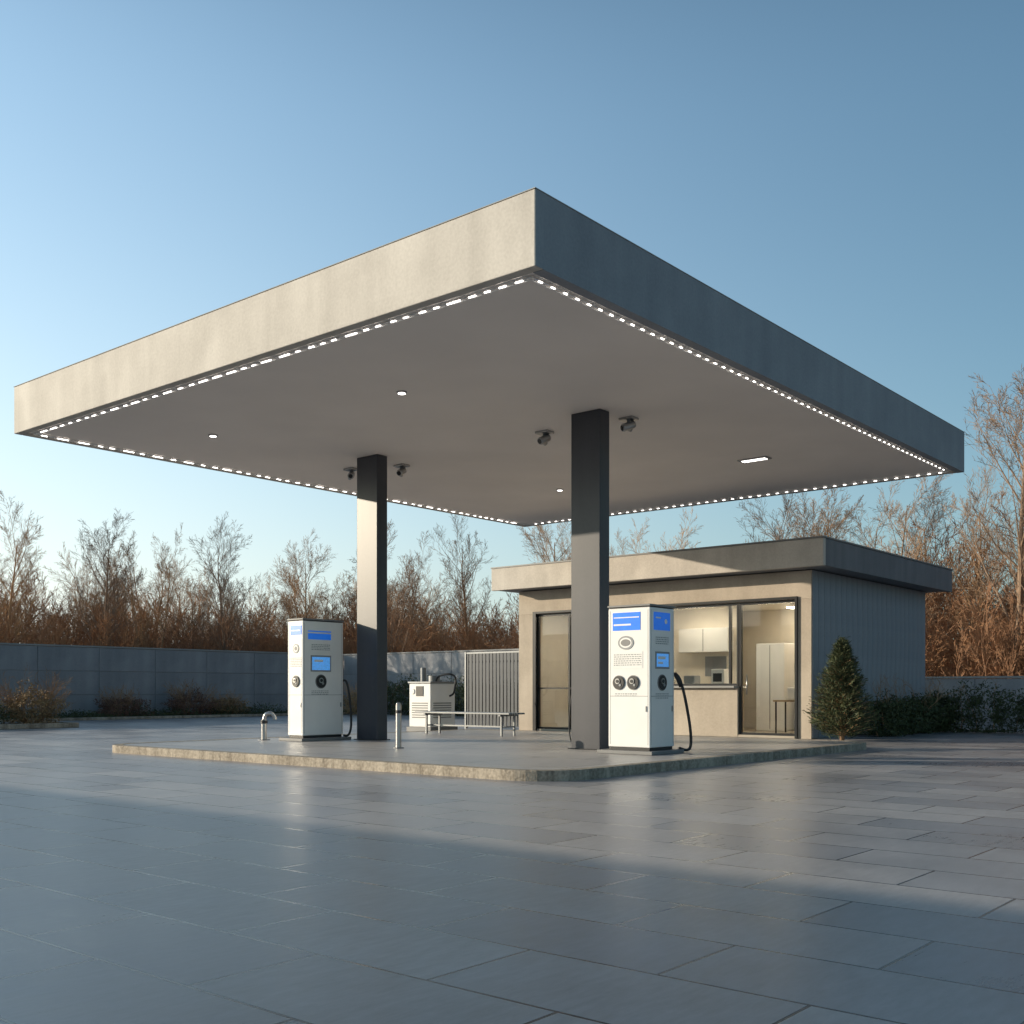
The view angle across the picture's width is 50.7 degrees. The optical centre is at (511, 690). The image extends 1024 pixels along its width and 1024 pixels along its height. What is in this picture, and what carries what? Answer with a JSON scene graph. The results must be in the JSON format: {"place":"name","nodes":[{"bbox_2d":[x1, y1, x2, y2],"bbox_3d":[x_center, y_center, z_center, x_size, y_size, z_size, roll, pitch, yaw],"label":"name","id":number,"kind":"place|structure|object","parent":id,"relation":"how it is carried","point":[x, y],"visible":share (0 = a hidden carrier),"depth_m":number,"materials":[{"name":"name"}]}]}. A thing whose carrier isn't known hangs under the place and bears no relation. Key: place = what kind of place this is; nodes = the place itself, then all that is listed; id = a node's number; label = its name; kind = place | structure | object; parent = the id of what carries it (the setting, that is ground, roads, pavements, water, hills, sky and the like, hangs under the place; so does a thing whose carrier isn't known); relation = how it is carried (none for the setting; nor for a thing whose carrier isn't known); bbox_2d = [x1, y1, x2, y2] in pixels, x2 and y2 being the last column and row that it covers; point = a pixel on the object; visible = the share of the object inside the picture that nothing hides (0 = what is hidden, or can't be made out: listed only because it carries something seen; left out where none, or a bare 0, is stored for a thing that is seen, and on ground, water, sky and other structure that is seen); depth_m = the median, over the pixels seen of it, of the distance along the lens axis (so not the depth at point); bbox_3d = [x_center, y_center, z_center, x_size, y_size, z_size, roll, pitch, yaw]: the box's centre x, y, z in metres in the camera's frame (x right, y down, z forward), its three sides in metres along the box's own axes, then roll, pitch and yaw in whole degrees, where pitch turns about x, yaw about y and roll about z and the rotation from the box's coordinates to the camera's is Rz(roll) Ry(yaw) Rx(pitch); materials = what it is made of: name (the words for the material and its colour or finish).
{"place":"outdoors","nodes":[
{"label":"outdoors","id":0,"kind":"place"},
{"bbox_2d":[0,714,1023,1023],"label":"paving","id":1,"kind":"structure","parent":0,"point":[878,880],"depth_m":5.72,"materials":[{"name":"stone"}]},
{"bbox_2d":[0,721,78,729],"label":"planting bed","id":2,"kind":"object","parent":1,"relation":"on","point":[41,725],"visible":0.92,"depth_m":29.57,"materials":[{"name":"soil"}]},
{"bbox_2d":[0,696,20,722],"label":"green shrub","id":3,"kind":"object","parent":2,"relation":"on","point":[2,713],"visible":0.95,"depth_m":29.65,"materials":[{"name":"green plant"}]},
{"bbox_2d":[0,668,73,723],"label":"dry shrub","id":4,"kind":"object","parent":2,"relation":"on","point":[43,702],"visible":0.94,"depth_m":30.38,"materials":[{"name":"brown plant"}]},
{"bbox_2d":[0,700,356,721],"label":"planting bed","id":5,"kind":"object","parent":1,"relation":"on","point":[74,716],"visible":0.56,"depth_m":40.38,"materials":[{"name":"green plant"}]},
{"bbox_2d":[93,684,153,716],"bbox_3d":[-14.502,0.402,39.897,2.251,1.346,2.246,0,0,40],"label":"bush","id":6,"kind":"object","parent":5,"relation":"on","point":[117,705],"visible":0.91,"depth_m":39.52,"materials":[{"name":"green plant"}]},
{"bbox_2d":[160,678,225,714],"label":"bush","id":7,"kind":"object","parent":5,"relation":"on","point":[179,701],"visible":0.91,"depth_m":41.81,"materials":[{"name":"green plant"}]},
{"bbox_2d":[205,689,250,713],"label":"dry shrub","id":8,"kind":"object","parent":5,"relation":"on","point":[231,702],"visible":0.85,"depth_m":43.23,"materials":[{"name":"brown plant"}]},
{"bbox_2d":[343,680,356,714],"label":"dry shrub","id":9,"kind":"object","parent":1,"relation":"on","point":[353,702],"visible":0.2,"depth_m":45.89,"materials":[{"name":"brown plant"}]},
{"bbox_2d":[407,668,457,730],"bbox_3d":[-1.954,0.239,27.591,1.076,1.619,1.000,0,0,40],"label":"air service cabinet","id":10,"kind":"object","parent":1,"relation":"on","point":[433,693],"visible":0.97,"depth_m":27.39,"materials":[{"name":"white metal"}]},
{"bbox_2d":[387,673,514,715],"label":"hedge","id":11,"kind":"object","parent":1,"relation":"on","point":[400,698],"visible":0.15,"depth_m":45.18,"materials":[{"name":"green plant"}]},
{"bbox_2d":[112,729,865,780],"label":"forecourt island","id":12,"kind":"structure","parent":1,"relation":"on","point":[522,755],"depth_m":16.13,"materials":[{"name":"concrete"}]},
{"bbox_2d":[258,711,276,739],"bbox_3d":[-4.560,0.661,20.133,0.333,0.536,0.220,0,0,-20],"label":"hose standpipe","id":13,"kind":"object","parent":12,"relation":"on","point":[264,722],"visible":1,"depth_m":20.08,"materials":[{"name":"metal"}]},
{"bbox_2d":[279,618,351,741],"bbox_3d":[-3.650,-0.191,20.150,0.672,2.239,1.212,0,0,40],"label":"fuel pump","id":14,"kind":"object","parent":12,"relation":"on","point":[316,680],"visible":1,"depth_m":19.86,"materials":[{"name":"metal"}]},
{"bbox_2d":[354,739,389,740],"bbox_3d":[-2.625,0.922,20.262,0.640,0.014,0.340,0,0,40],"label":"base plate","id":15,"kind":"object","parent":12,"relation":"on","point":[371,739],"visible":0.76,"depth_m":20.11,"materials":[{"name":"black metal"}]},
{"bbox_2d":[357,454,386,739],"bbox_3d":[-2.625,-1.720,20.262,0.560,5.298,0.260,0,0,40],"label":"shaft","id":16,"kind":"object","parent":15,"relation":"on","point":[371,596],"visible":0.97,"depth_m":20.11,"materials":[{"name":"metal"}]},
{"bbox_2d":[393,702,403,747],"bbox_3d":[-1.816,0.562,17.302,0.170,0.734,0.170,0,0,40],"label":"steel bollard","id":17,"kind":"object","parent":12,"relation":"on","point":[398,724],"visible":1,"depth_m":17.26,"materials":[{"name":"metal"}]},
{"bbox_2d":[415,711,524,735],"bbox_3d":[-0.907,0.692,22.554,2.650,0.474,0.540,0,0,40],"label":"park bench","id":18,"kind":"object","parent":12,"relation":"on","point":[499,714],"visible":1,"depth_m":22.35,"materials":[{"name":"metal"}]},
{"bbox_2d":[568,748,609,749],"bbox_3d":[1.232,0.922,17.032,0.640,0.014,0.340,0,0,40],"label":"base plate","id":19,"kind":"object","parent":12,"relation":"on","point":[583,749],"visible":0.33,"depth_m":16.95,"materials":[{"name":"black metal"}]},
{"bbox_2d":[571,409,608,748],"bbox_3d":[1.232,-1.720,17.032,0.560,5.298,0.260,0,0,40],"label":"shaft","id":20,"kind":"object","parent":19,"relation":"on","point":[589,579],"visible":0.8,"depth_m":16.89,"materials":[{"name":"metal"}]},
{"bbox_2d":[14,187,963,526],"bbox_3d":[0.285,-4.736,19.912,11.322,0.808,13.672,0,0,40],"label":"station canopy","id":21,"kind":"object","parent":20,"relation":"on","point":[456,363],"visible":0.98,"depth_m":15.97,"materials":[{"name":"concrete"}]},
{"bbox_2d":[343,467,356,479],"bbox_3d":[-3.186,-4.256,21.340,0.346,0.225,0.279,0,0,40],"label":"security camera","id":22,"kind":"object","parent":21,"relation":"attached to","point":[351,473],"visible":0.94,"depth_m":21.21,"materials":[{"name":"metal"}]},
{"bbox_2d":[393,463,409,476],"bbox_3d":[-2.152,-4.254,20.999,0.323,0.230,0.304,0,0,40],"label":"security camera","id":23,"kind":"object","parent":21,"relation":"attached to","point":[401,471],"visible":1,"depth_m":20.90,"materials":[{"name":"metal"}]},
{"bbox_2d":[535,429,553,445],"bbox_3d":[0.556,-4.254,18.277,0.275,0.230,0.311,0,0,40],"label":"security camera","id":24,"kind":"object","parent":21,"relation":"attached to","point":[544,439],"visible":1,"depth_m":18.20,"materials":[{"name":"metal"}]},
{"bbox_2d":[619,416,638,431],"bbox_3d":[1.882,-4.256,17.364,0.269,0.226,0.298,0,0,40],"label":"security camera","id":25,"kind":"object","parent":21,"relation":"attached to","point":[629,424],"visible":1,"depth_m":17.29,"materials":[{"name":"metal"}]},
{"bbox_2d":[569,699,570,740],"bbox_3d":[0.966,0.339,17.242,0.113,0.977,0.081,0,0,40],"label":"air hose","id":26,"kind":"object","parent":20,"relation":"attached to","point":[569,719],"visible":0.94,"depth_m":17.24,"materials":[{"name":"rubber"}]},
{"bbox_2d":[597,604,691,755],"bbox_3d":[1.978,-0.155,16.053,0.982,2.169,1.096,0,0,40],"label":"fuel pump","id":27,"kind":"object","parent":12,"relation":"on","point":[642,674],"visible":1,"depth_m":15.71,"materials":[{"name":"metal"}]},
{"bbox_2d":[465,651,518,727],"bbox_3d":[-0.490,0.000,29.267,2.070,2.100,0.090,0,0,40],"label":"slat fence","id":28,"kind":"object","parent":1,"relation":"on","point":[493,681],"visible":0.76,"depth_m":29.29,"materials":[{"name":"metal"}]},
{"bbox_2d":[491,535,952,738],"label":"station shop","id":29,"kind":"structure","parent":1,"relation":"on","point":[760,627],"depth_m":25.86,"materials":[{"name":"concrete"}]},
{"bbox_2d":[803,636,879,739],"bbox_3d":[6.829,-0.040,22.434,1.564,2.226,1.527,0,0,40],"label":"conifer tree","id":30,"kind":"object","parent":1,"relation":"on","point":[840,692],"visible":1,"depth_m":22.26,"materials":[{"name":"green plant"}]},
{"bbox_2d":[859,673,1023,736],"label":"hedge","id":31,"kind":"object","parent":1,"relation":"on","point":[932,713],"visible":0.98,"depth_m":26.09,"materials":[{"name":"green plant"}]},
{"bbox_2d":[0,0,1023,644],"label":"sky","id":32,"kind":"structure","parent":0,"point":[849,174],"materials":[{"name":"blue"}]},
{"label":"ground","id":33,"kind":"structure","parent":0,"visible":0},
{"bbox_2d":[0,490,46,645],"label":"bare tree","id":34,"kind":"object","parent":33,"relation":"on","point":[15,576],"visible":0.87,"depth_m":43.19,"materials":[{"name":"brown plant"}]},
{"bbox_2d":[71,508,147,648],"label":"bare tree","id":35,"kind":"object","parent":33,"relation":"on","point":[113,586],"visible":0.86,"depth_m":46.79,"materials":[{"name":"brown plant"}]},
{"bbox_2d":[0,645,287,716],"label":"concrete wall","id":36,"kind":"structure","parent":33,"relation":"on","point":[146,671],"depth_m":42.06,"materials":[{"name":"grey concrete"}]},
{"bbox_2d":[0,643,287,653],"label":"side coping","id":37,"kind":"object","parent":36,"relation":"on","point":[139,648],"depth_m":41.80,"materials":[{"name":"grey concrete"}]},
{"bbox_2d":[33,646,262,694],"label":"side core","id":38,"kind":"object","parent":36,"relation":"attached to","point":[37,670],"depth_m":41.90,"materials":[{"name":"grey concrete"}]},
{"bbox_2d":[93,523,209,647],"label":"bare tree","id":39,"kind":"object","parent":33,"relation":"on","point":[138,602],"visible":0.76,"depth_m":48.01,"materials":[{"name":"brown plant"}]},
{"bbox_2d":[173,513,273,649],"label":"bare tree","id":40,"kind":"object","parent":33,"relation":"on","point":[220,593],"visible":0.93,"depth_m":50.64,"materials":[{"name":"brown plant"}]},
{"bbox_2d":[270,530,340,651],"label":"bare tree","id":41,"kind":"object","parent":33,"relation":"on","point":[298,597],"visible":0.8,"depth_m":54.65,"materials":[{"name":"brown plant"}]},
{"bbox_2d":[347,519,432,652],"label":"bare tree","id":42,"kind":"object","parent":33,"relation":"on","point":[410,579],"visible":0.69,"depth_m":55.54,"materials":[{"name":"brown plant"}]},
{"bbox_2d":[343,650,518,715],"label":"concrete wall","id":43,"kind":"structure","parent":33,"relation":"on","point":[445,663],"depth_m":46.80,"materials":[{"name":"grey concrete"}]},
{"bbox_2d":[343,649,518,655],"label":"coping","id":44,"kind":"object","parent":43,"relation":"on","point":[445,651],"visible":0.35,"depth_m":45.56,"materials":[{"name":"grey concrete"}]},
{"bbox_2d":[406,514,496,652],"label":"bare tree","id":45,"kind":"object","parent":33,"relation":"on","point":[463,583],"visible":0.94,"depth_m":52.14,"materials":[{"name":"brown plant"}]},
{"bbox_2d":[0,475,1023,678],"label":"distant tree line","id":46,"kind":"object","parent":33,"relation":"on","point":[943,647],"visible":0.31,"depth_m":49.55,"materials":[{"name":"brown plant"}]},
{"bbox_2d":[511,522,570,633],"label":"bare tree","id":47,"kind":"object","parent":33,"relation":"on","point":[539,536],"visible":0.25,"depth_m":49.72,"materials":[{"name":"brown plant"}]},
{"bbox_2d":[625,510,703,553],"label":"bare tree","id":48,"kind":"object","parent":33,"relation":"on","point":[682,538],"visible":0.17,"depth_m":46.80,"materials":[{"name":"brown plant"}]},
{"bbox_2d":[735,493,821,541],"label":"bare tree","id":49,"kind":"object","parent":33,"relation":"on","point":[793,509],"visible":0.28,"depth_m":44.39,"materials":[{"name":"brown plant"}]},
{"bbox_2d":[787,487,892,551],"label":"bare tree","id":50,"kind":"object","parent":33,"relation":"on","point":[839,525],"visible":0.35,"depth_m":43.84,"materials":[{"name":"brown plant"}]},
{"bbox_2d":[845,474,966,627],"bbox_3d":[14.500,-3.688,40.531,3.999,9.724,7.788,0,0,3],"label":"bare tree","id":51,"kind":"object","parent":33,"relation":"on","point":[919,547],"visible":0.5,"depth_m":39.92,"materials":[{"name":"brown plant"}]},
{"bbox_2d":[925,678,1023,726],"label":"boundary wall","id":52,"kind":"structure","parent":33,"relation":"on","point":[1011,684],"depth_m":31.71,"materials":[{"name":"concrete"}]},
{"bbox_2d":[925,676,1023,678],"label":"coping","id":53,"kind":"object","parent":52,"relation":"on","point":[950,677],"depth_m":31.88,"materials":[{"name":"grey concrete"}]},
{"bbox_2d":[936,443,1023,678],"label":"bare tree","id":54,"kind":"object","parent":33,"relation":"on","point":[967,518],"visible":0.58,"depth_m":40.44,"materials":[{"name":"brown plant"}]},
{"bbox_2d":[953,366,1023,675],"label":"bare tree","id":55,"kind":"object","parent":33,"relation":"on","point":[1019,580],"visible":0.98,"depth_m":38.05,"materials":[{"name":"brown plant"}]},
{"bbox_2d":[968,394,1023,598],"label":"bare tree","id":56,"kind":"object","parent":33,"relation":"on","point":[1004,525],"visible":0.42,"depth_m":40.17,"materials":[{"name":"brown plant"}]}
]}

